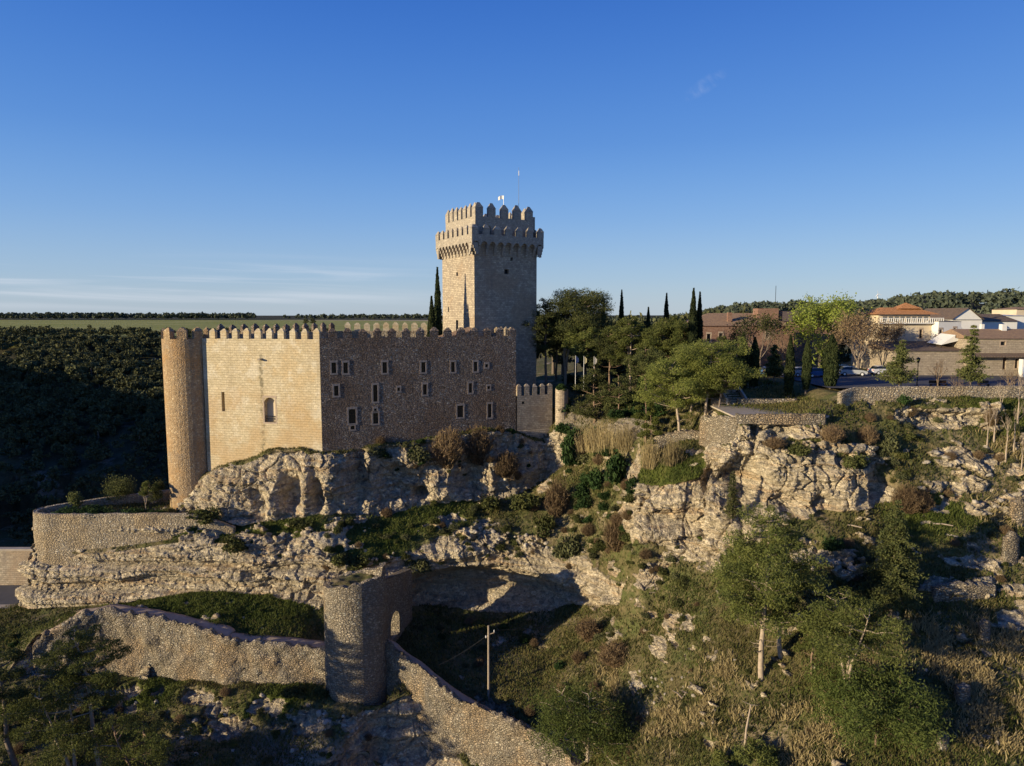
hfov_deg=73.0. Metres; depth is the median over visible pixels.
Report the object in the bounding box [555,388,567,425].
round buttress
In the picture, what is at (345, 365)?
window
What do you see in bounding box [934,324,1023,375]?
stone house
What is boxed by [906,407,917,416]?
dry bush
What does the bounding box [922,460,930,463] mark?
boulder
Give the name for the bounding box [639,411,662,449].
pine tree
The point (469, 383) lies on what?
window
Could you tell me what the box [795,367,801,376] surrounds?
parked car
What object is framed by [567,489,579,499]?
shrub
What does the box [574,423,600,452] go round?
reed clump
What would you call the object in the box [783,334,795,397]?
cypress tree
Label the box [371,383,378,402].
window
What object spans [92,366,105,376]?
holm oak
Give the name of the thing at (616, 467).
shrub
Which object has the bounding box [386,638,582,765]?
descending rampart
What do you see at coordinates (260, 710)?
shrub
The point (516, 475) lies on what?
dry bush
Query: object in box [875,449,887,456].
shrub
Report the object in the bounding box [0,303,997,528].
hills
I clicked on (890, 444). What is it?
shrub
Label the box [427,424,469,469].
dry bush
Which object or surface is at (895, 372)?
spruce tree
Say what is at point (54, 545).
bastion wall
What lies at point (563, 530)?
dry bush
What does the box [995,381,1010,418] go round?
bare sapling
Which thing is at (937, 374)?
bare tree
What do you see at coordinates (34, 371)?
holm oak
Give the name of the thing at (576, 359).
flagpole
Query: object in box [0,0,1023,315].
sky
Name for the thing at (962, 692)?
ruined wall
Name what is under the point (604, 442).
reed clump
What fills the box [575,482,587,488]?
shrub
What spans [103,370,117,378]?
holm oak
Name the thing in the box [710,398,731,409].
platform side wall
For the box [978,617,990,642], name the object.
ruined wall
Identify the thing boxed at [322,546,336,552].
shrub
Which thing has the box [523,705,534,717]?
dry bush
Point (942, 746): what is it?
ruined wall
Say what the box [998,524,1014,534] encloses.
dry bush
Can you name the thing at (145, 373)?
holm oak
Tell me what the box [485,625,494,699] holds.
power pole
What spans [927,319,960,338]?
white side house
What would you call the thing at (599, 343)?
pine tree
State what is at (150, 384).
holm oak
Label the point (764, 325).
leafy tree
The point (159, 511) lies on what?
hedge shrub
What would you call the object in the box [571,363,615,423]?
pine tree
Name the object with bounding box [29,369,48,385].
holm oak
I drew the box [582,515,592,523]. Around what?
shrub
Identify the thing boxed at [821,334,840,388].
cypress tree
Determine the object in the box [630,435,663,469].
reed clump
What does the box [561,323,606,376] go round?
pine tree
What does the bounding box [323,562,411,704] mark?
ruined round tower
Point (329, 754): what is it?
shrub
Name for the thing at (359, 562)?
shrub
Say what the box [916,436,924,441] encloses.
shrub
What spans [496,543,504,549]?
shrub
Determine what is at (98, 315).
pine belt
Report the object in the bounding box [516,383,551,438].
side rampart
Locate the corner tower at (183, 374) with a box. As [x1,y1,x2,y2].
[161,327,209,509]
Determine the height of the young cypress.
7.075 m
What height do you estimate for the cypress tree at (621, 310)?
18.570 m
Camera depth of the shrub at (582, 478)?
109.51 m
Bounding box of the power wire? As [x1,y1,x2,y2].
[495,619,614,630]
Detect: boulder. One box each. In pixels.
[316,710,321,717]
[322,718,331,724]
[847,565,856,570]
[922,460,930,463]
[985,472,992,477]
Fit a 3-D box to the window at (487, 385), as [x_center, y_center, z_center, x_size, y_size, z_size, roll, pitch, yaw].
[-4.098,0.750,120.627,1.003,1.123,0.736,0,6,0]
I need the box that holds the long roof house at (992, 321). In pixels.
[978,314,1017,328]
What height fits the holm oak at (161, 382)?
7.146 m
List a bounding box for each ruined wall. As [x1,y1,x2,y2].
[931,580,996,602]
[936,729,949,751]
[954,682,970,704]
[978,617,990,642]
[1001,530,1019,566]
[1009,496,1023,526]
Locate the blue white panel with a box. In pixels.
[1018,359,1023,376]
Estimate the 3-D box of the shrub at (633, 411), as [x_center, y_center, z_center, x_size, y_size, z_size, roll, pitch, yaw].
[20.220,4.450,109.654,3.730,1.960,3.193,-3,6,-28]
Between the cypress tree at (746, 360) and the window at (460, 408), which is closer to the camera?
the cypress tree at (746, 360)
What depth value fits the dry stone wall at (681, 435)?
95.72 m
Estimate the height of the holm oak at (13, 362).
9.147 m
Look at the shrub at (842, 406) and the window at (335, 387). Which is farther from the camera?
the window at (335, 387)
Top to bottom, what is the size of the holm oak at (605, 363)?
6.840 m
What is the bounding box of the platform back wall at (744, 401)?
[737,398,796,404]
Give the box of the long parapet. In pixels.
[837,385,1023,406]
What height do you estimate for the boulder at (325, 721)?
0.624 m
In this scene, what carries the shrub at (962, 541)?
on the ground at (684, 513)
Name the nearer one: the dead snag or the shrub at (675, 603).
the dead snag
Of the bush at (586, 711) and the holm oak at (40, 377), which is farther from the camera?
the holm oak at (40, 377)
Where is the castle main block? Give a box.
[202,322,515,495]
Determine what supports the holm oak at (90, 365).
on the hills at (80, 470)
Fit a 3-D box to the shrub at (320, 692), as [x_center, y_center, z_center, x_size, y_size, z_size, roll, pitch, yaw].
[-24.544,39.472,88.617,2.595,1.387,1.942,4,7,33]
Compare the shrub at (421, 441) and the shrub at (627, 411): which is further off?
the shrub at (421, 441)
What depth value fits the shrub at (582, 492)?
108.22 m
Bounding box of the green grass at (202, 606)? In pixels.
[0,380,1023,765]
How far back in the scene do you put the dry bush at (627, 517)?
94.68 m
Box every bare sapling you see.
[982,409,995,444]
[991,403,997,441]
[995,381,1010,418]
[1001,418,1011,462]
[1012,407,1022,451]
[1017,372,1023,423]
[1020,435,1023,469]
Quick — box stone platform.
[710,405,828,417]
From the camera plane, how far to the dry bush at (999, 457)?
83.62 m
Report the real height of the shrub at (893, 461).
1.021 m
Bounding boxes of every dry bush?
[13,741,28,754]
[74,701,88,713]
[113,705,124,713]
[174,713,186,724]
[218,686,230,696]
[321,564,330,569]
[324,728,333,736]
[364,733,372,741]
[375,435,386,444]
[380,507,393,517]
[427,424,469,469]
[463,423,496,465]
[474,658,484,666]
[485,455,495,462]
[492,450,520,479]
[496,424,503,430]
[513,471,521,478]
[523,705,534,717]
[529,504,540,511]
[529,637,538,646]
[543,474,570,517]
[555,683,568,694]
[560,526,566,532]
[571,649,585,661]
[573,432,584,455]
[574,615,600,645]
[581,522,594,535]
[588,682,599,691]
[592,454,601,464]
[595,638,628,668]
[601,511,626,551]
[609,512,622,526]
[620,479,627,489]
[620,509,631,520]
[626,746,633,754]
[635,714,642,722]
[638,548,651,559]
[762,436,786,449]
[818,423,845,442]
[843,537,854,546]
[856,423,878,445]
[865,412,876,421]
[889,481,925,513]
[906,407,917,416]
[914,488,934,513]
[942,488,953,497]
[943,450,956,460]
[949,538,960,546]
[972,450,984,458]
[983,407,1000,427]
[994,453,1004,461]
[995,575,1005,582]
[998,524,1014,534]
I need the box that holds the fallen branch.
[672,690,687,698]
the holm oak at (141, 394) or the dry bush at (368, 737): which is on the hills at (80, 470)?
the holm oak at (141, 394)
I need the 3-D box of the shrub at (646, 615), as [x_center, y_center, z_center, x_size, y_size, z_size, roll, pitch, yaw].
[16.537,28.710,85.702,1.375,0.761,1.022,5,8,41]
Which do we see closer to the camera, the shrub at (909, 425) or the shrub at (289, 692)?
the shrub at (909, 425)
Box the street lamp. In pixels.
[916,357,920,385]
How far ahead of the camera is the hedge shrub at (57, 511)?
106.71 m
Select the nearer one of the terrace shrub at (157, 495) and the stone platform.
the stone platform
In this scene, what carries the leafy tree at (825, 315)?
on the ground at (684, 513)
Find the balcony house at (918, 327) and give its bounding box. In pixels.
[851,303,943,368]
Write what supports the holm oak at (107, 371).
on the hills at (80, 470)
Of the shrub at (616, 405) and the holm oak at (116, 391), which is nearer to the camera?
the shrub at (616, 405)
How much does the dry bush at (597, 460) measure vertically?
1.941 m
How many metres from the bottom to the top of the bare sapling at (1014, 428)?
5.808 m
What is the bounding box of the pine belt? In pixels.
[0,311,442,318]
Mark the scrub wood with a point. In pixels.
(55, 346)
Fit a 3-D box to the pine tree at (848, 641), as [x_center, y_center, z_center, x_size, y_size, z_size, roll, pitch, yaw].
[30.857,25.236,63.323,10.278,11.895,13.876,2,6,20]
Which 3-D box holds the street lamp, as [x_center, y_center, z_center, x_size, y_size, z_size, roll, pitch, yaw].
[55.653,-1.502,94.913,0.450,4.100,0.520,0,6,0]
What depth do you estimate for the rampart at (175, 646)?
94.57 m
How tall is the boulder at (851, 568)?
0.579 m
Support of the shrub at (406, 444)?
on the ground at (684, 513)
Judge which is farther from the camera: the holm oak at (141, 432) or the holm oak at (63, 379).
the holm oak at (63, 379)
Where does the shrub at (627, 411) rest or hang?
on the ground at (684, 513)
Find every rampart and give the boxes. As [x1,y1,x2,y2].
[32,604,324,685]
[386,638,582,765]
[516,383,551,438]
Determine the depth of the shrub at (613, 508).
101.63 m
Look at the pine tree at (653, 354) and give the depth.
114.78 m
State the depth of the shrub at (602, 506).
103.30 m
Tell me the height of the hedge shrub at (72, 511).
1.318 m
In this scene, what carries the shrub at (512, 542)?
on the ground at (684, 513)
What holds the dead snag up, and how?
on the ground at (684, 513)
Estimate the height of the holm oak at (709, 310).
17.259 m
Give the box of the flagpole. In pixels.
[575,355,577,383]
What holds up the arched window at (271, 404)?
in the castle main block
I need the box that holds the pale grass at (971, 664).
[583,426,1023,765]
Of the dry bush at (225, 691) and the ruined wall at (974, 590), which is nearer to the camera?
the ruined wall at (974, 590)
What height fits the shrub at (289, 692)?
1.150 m
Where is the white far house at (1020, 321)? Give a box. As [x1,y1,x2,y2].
[1001,314,1023,328]
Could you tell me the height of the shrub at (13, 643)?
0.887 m
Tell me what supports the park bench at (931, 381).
on the plaza
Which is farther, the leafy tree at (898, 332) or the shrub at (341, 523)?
the leafy tree at (898, 332)
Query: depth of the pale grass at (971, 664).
67.29 m
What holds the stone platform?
on the ground at (684, 513)
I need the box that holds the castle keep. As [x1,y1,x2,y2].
[435,202,543,394]
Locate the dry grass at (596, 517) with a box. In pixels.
[0,377,1023,765]
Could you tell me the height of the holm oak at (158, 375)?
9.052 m
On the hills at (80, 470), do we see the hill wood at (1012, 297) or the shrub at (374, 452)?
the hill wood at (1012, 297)
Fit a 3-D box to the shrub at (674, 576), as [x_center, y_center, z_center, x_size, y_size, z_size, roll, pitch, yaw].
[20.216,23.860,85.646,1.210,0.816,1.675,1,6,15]
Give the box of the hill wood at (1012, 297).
[569,288,1023,326]
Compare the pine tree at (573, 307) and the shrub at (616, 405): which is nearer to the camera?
the shrub at (616, 405)
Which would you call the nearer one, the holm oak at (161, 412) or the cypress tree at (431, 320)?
the cypress tree at (431, 320)
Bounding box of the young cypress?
[720,470,740,523]
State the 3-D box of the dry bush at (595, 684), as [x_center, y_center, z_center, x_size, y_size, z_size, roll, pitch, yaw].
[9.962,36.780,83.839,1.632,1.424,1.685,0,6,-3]
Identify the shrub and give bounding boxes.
[7,641,16,646]
[8,633,16,638]
[18,717,28,725]
[46,715,56,721]
[52,508,67,512]
[59,505,80,511]
[64,508,82,512]
[66,490,84,505]
[77,504,102,510]
[83,507,101,517]
[96,505,111,512]
[100,473,137,500]
[103,509,116,512]
[118,507,142,513]
[135,508,149,512]
[146,509,164,517]
[147,480,164,502]
[154,709,165,719]
[186,505,222,524]
[190,724,203,734]
[218,711,225,718]
[219,534,248,554]
[256,706,264,714]
[270,729,280,739]
[278,683,304,698]
[287,516,313,529]
[311,685,328,698]
[319,751,325,757]
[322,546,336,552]
[323,532,330,537]
[326,751,332,759]
[330,553,346,566]
[333,527,340,533]
[336,520,344,526]
[338,552,348,557]
[345,517,354,525]
[345,552,370,570]
[367,448,387,455]
[380,534,391,538]
[400,533,410,540]
[400,553,408,559]
[402,442,408,447]
[405,559,435,573]
[407,444,432,462]
[407,523,415,528]
[415,439,426,443]
[415,559,427,564]
[425,524,434,532]
[429,517,440,524]
[430,500,438,505]
[437,528,446,533]
[449,523,459,529]
[470,504,478,511]
[478,494,502,510]
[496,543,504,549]
[498,623,507,630]
[501,524,512,532]
[507,491,540,510]
[510,539,518,544]
[514,551,524,557]
[519,634,531,643]
[532,510,557,537]
[551,531,581,559]
[554,422,571,433]
[554,660,565,669]
[558,404,572,412]
[559,430,576,466]
[562,373,579,383]
[565,426,579,438]
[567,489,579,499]
[569,406,579,412]
[570,497,577,504]
[570,514,579,518]
[571,379,586,390]
[572,452,589,463]
[572,487,589,498]
[573,516,582,522]
[574,533,581,539]
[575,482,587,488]
[576,495,592,508]
[578,472,588,482]
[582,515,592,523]
[586,466,602,490]
[586,548,596,552]
[588,552,598,559]
[592,632,604,640]
[593,539,605,550]
[597,490,610,500]
[598,501,608,510]
[599,446,609,456]
[603,448,629,484]
[604,480,613,488]
[606,397,623,407]
[607,409,625,417]
[609,504,619,511]
[613,365,624,375]
[616,524,624,530]
[617,408,630,416]
[617,532,630,541]
[622,493,634,503]
[623,373,638,383]
[624,400,644,411]
[624,474,638,494]
[627,390,641,402]
[628,405,645,415]
[637,562,645,568]
[641,612,649,618]
[643,403,667,416]
[652,397,670,408]
[658,566,667,575]
[664,554,677,562]
[669,598,681,607]
[671,572,678,579]
[675,578,687,589]
[679,575,686,582]
[743,667,750,673]
[785,441,812,455]
[821,535,845,551]
[834,403,847,409]
[841,451,870,469]
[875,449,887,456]
[878,432,900,451]
[886,457,900,465]
[894,471,909,479]
[895,450,909,458]
[896,394,912,403]
[902,469,911,476]
[904,422,912,428]
[904,431,917,440]
[907,665,916,672]
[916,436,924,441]
[931,416,943,422]
[939,442,950,447]
[954,537,965,545]
[967,535,977,541]
[979,446,989,452]
[987,531,995,538]
[998,408,1013,416]
[1004,424,1022,430]
[1006,475,1016,480]
[1007,457,1016,462]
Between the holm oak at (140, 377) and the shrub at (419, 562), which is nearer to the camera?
the shrub at (419, 562)
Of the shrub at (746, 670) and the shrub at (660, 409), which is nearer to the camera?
the shrub at (746, 670)
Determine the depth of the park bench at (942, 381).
94.53 m
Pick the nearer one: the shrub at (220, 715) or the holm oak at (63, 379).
the shrub at (220, 715)
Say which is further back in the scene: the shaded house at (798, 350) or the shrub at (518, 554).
the shaded house at (798, 350)
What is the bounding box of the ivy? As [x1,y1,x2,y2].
[556,383,566,390]
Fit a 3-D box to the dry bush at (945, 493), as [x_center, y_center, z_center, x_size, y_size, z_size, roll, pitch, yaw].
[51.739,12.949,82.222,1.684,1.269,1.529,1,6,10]
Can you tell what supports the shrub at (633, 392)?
on the ground at (684, 513)
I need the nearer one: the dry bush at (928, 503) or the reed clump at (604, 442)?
the dry bush at (928, 503)
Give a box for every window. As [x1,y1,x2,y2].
[262,396,276,423]
[330,360,337,374]
[332,384,340,397]
[342,360,349,374]
[347,407,357,424]
[349,424,355,430]
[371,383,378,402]
[371,411,379,424]
[381,360,388,374]
[396,386,401,392]
[420,360,426,373]
[421,382,428,395]
[449,360,456,373]
[456,404,464,418]
[467,381,473,393]
[472,360,478,372]
[484,362,489,368]
[486,384,490,390]
[486,402,492,418]
[706,332,711,342]
[918,328,923,339]
[999,340,1006,346]
[1013,357,1019,369]
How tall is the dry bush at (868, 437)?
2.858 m
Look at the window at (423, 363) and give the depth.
115.47 m
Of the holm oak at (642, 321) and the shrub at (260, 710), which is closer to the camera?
the shrub at (260, 710)
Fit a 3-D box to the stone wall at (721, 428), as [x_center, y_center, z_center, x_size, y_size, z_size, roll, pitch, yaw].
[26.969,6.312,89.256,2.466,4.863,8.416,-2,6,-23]
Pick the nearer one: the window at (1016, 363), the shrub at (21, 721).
the shrub at (21, 721)
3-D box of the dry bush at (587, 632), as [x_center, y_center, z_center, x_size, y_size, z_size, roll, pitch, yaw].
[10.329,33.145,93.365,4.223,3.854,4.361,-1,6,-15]
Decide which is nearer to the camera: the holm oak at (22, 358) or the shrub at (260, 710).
the shrub at (260, 710)
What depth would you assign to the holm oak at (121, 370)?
306.48 m
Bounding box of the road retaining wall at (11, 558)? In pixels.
[0,547,31,584]
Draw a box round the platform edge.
[735,413,825,424]
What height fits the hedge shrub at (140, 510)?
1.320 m
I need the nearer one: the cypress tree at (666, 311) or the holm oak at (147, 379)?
the cypress tree at (666, 311)
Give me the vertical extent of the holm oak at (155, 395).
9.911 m
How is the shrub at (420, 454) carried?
on the ground at (684, 513)
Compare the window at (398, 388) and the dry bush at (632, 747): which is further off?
the window at (398, 388)
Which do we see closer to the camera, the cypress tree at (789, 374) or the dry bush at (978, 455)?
the dry bush at (978, 455)
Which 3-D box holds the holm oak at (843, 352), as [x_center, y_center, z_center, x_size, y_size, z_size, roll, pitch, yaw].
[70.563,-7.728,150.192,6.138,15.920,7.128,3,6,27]
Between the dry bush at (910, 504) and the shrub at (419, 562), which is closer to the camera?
the dry bush at (910, 504)
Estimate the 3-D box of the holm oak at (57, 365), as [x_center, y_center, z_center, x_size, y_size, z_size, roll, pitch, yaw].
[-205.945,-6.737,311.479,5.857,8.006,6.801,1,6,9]
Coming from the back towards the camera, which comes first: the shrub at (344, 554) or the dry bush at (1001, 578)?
the shrub at (344, 554)
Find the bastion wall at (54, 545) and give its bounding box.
[33,489,235,566]
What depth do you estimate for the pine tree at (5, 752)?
73.97 m
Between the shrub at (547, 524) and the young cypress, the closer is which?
the young cypress
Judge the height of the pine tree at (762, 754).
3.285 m
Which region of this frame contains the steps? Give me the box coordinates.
[714,384,746,404]
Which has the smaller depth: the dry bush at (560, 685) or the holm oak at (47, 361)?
the dry bush at (560, 685)
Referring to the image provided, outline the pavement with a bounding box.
[783,373,955,375]
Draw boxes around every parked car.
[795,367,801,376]
[801,367,822,377]
[838,366,867,375]
[867,365,886,373]
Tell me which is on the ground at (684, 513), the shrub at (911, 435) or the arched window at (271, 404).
the shrub at (911, 435)
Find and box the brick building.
[684,308,795,366]
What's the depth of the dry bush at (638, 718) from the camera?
75.74 m
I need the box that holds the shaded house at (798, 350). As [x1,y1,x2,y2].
[782,311,831,360]
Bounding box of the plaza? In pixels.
[780,376,1023,387]
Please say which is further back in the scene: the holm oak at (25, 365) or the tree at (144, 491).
the holm oak at (25, 365)
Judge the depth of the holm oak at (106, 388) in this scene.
292.77 m
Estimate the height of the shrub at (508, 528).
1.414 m
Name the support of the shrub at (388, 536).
on the ground at (684, 513)
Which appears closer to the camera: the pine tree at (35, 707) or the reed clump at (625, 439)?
the pine tree at (35, 707)
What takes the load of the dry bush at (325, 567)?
on the ground at (684, 513)
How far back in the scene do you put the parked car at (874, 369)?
113.52 m
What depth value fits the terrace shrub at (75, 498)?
110.26 m
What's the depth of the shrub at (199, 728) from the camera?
87.43 m
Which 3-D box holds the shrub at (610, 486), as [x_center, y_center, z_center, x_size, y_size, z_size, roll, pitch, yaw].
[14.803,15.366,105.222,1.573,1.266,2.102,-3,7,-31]
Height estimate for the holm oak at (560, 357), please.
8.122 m
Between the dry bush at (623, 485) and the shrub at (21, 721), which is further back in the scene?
the dry bush at (623, 485)
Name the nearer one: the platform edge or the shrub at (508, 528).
the platform edge
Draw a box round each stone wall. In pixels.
[653,430,698,451]
[699,415,740,446]
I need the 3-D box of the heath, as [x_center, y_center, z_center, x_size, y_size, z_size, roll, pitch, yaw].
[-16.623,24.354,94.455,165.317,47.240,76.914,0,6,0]
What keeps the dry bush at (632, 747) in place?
on the ground at (684, 513)
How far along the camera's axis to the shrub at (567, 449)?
113.80 m
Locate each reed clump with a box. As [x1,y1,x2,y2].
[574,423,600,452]
[575,420,611,442]
[580,419,623,453]
[609,424,637,451]
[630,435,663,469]
[655,435,686,466]
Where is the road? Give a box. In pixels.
[0,585,21,603]
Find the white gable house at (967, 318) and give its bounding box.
[925,308,984,328]
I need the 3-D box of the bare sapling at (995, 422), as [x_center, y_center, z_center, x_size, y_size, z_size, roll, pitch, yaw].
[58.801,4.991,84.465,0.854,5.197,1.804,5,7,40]
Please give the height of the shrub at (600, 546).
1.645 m
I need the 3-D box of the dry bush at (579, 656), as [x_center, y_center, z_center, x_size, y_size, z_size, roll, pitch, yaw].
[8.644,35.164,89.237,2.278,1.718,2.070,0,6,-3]
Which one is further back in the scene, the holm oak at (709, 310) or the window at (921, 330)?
the holm oak at (709, 310)
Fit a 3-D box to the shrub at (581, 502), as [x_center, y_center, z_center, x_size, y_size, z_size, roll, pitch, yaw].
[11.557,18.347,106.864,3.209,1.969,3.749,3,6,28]
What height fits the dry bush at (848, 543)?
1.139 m
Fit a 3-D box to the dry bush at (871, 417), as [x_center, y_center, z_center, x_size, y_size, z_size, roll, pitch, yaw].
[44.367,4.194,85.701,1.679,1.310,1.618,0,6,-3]
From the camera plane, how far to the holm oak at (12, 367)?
303.74 m
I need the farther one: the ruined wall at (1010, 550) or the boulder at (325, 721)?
the boulder at (325, 721)
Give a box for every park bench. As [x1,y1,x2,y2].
[929,380,941,385]
[935,380,947,385]
[978,380,990,385]
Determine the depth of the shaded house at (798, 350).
150.01 m
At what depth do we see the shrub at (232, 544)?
102.70 m
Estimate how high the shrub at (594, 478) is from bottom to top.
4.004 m
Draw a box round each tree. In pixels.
[0,627,38,765]
[0,676,128,765]
[0,700,25,765]
[26,623,133,765]
[64,713,197,765]
[138,481,159,508]
[426,296,435,336]
[434,267,442,335]
[522,297,566,393]
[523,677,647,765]
[530,287,615,384]
[540,312,570,378]
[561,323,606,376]
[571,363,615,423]
[587,332,627,388]
[599,371,643,419]
[600,316,659,391]
[617,289,623,364]
[621,344,667,389]
[630,356,710,430]
[632,393,656,441]
[638,315,688,358]
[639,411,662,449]
[646,307,650,327]
[663,292,668,320]
[669,338,716,411]
[674,336,766,415]
[687,288,697,346]
[697,291,703,341]
[700,355,752,415]
[707,501,832,681]
[710,748,742,765]
[715,336,737,357]
[718,326,755,356]
[727,311,793,366]
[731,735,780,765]
[737,332,749,389]
[748,337,759,388]
[756,521,809,659]
[761,344,784,381]
[765,327,799,366]
[781,291,874,367]
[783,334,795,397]
[792,625,834,674]
[796,586,923,707]
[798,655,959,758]
[801,338,812,394]
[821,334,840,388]
[825,307,892,374]
[844,499,930,617]
[864,318,915,360]
[872,340,918,385]
[928,357,948,385]
[948,374,968,385]
[952,325,992,385]
[995,370,1023,384]
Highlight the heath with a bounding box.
[0,379,1023,765]
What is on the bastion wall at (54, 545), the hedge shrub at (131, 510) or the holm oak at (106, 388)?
the hedge shrub at (131, 510)
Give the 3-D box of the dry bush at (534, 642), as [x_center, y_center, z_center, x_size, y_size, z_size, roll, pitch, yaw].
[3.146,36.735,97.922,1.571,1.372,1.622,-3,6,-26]
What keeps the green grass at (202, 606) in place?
on the ground at (684, 513)
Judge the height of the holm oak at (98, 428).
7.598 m
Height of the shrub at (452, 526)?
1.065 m
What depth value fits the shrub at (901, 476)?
82.43 m
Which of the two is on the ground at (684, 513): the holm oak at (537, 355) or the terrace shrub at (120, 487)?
the holm oak at (537, 355)
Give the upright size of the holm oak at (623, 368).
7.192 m
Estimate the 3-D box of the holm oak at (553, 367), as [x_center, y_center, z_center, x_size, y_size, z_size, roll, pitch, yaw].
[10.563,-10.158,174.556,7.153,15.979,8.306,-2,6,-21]
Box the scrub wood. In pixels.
[0,325,328,545]
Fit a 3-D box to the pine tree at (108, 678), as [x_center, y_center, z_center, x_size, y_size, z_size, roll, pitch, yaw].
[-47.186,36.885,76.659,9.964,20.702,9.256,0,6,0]
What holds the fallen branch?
on the ground at (684, 513)
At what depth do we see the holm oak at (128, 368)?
311.22 m
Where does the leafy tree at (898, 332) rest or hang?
on the ground at (684, 513)
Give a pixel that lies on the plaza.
(853, 381)
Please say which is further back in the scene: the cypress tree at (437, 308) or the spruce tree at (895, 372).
the cypress tree at (437, 308)
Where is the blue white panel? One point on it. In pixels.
(1021, 366)
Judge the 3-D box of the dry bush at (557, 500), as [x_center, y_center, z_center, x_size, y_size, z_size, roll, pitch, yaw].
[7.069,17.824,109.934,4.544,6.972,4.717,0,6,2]
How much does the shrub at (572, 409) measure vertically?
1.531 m
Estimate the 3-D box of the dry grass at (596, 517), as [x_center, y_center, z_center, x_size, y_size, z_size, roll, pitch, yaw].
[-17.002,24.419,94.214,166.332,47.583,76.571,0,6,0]
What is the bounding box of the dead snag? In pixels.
[743,701,757,744]
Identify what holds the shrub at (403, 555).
on the ground at (684, 513)
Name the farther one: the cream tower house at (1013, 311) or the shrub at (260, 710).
the cream tower house at (1013, 311)
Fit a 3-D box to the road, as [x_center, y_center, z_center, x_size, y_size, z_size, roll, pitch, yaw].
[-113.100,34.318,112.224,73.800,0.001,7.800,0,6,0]
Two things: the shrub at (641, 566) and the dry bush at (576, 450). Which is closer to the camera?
the shrub at (641, 566)
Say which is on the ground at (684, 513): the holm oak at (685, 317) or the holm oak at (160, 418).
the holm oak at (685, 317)
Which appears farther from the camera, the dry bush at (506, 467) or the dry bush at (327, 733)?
the dry bush at (506, 467)
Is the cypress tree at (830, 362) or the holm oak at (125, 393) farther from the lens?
the holm oak at (125, 393)
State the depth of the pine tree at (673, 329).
117.78 m
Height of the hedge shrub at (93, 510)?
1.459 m
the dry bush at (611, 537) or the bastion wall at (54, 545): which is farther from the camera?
the bastion wall at (54, 545)
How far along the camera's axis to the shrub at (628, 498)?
94.45 m
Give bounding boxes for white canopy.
[927,333,957,345]
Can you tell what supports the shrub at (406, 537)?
on the ground at (684, 513)
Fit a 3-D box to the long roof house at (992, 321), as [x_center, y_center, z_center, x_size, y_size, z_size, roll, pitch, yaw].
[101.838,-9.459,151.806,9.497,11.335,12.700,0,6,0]
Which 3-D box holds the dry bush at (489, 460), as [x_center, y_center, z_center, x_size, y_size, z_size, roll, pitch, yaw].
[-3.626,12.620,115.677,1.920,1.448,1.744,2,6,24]
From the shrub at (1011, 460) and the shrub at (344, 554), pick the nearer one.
the shrub at (1011, 460)
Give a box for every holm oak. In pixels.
[5,357,21,368]
[5,364,23,378]
[14,356,27,363]
[15,381,27,388]
[17,360,36,374]
[29,366,46,375]
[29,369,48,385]
[37,356,54,365]
[40,362,57,371]
[45,369,56,381]
[49,359,62,370]
[56,374,68,382]
[62,354,77,367]
[65,364,84,378]
[73,373,90,381]
[80,360,100,373]
[90,423,108,438]
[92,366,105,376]
[92,373,106,386]
[100,385,111,396]
[101,367,112,375]
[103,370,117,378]
[106,386,124,400]
[107,373,125,385]
[111,358,121,370]
[115,368,124,376]
[117,388,131,402]
[120,377,133,388]
[121,359,131,367]
[122,364,134,375]
[122,379,146,390]
[127,374,146,382]
[128,359,145,366]
[129,427,150,441]
[130,389,145,400]
[131,366,148,374]
[136,392,148,397]
[142,368,153,378]
[142,377,152,388]
[142,386,161,402]
[146,381,158,389]
[147,369,162,380]
[147,422,165,437]
[154,410,164,415]
[156,398,164,407]
[157,379,163,385]
[158,415,164,420]
[536,313,543,361]
[540,338,554,373]
[549,347,574,374]
[566,341,597,375]
[585,352,611,375]
[617,352,637,373]
[624,311,641,343]
[632,315,652,336]
[673,312,688,320]
[702,307,721,314]
[738,305,750,312]
[824,313,850,361]
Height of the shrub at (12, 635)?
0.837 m
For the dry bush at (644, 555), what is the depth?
87.45 m
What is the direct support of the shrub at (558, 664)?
on the ground at (684, 513)
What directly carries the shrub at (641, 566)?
on the ground at (684, 513)
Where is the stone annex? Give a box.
[868,341,964,374]
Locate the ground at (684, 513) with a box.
[0,351,1023,765]
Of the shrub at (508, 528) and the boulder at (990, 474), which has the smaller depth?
the boulder at (990, 474)
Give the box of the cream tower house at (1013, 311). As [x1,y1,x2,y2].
[990,307,1023,314]
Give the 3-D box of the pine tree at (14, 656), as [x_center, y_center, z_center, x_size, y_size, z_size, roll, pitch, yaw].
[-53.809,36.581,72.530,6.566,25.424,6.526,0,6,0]
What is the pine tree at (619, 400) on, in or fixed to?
on the ground at (684, 513)
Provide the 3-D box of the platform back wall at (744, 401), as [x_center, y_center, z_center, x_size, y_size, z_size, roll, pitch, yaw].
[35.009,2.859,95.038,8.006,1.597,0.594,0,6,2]
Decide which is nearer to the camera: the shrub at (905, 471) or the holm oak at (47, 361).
the shrub at (905, 471)
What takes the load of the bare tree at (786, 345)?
on the pavement
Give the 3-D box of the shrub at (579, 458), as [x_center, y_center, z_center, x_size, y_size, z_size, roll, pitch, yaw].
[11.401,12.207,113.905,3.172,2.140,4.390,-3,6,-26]
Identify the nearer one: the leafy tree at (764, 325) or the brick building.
the leafy tree at (764, 325)
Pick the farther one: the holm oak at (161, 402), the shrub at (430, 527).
the holm oak at (161, 402)
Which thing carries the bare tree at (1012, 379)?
on the ground at (684, 513)

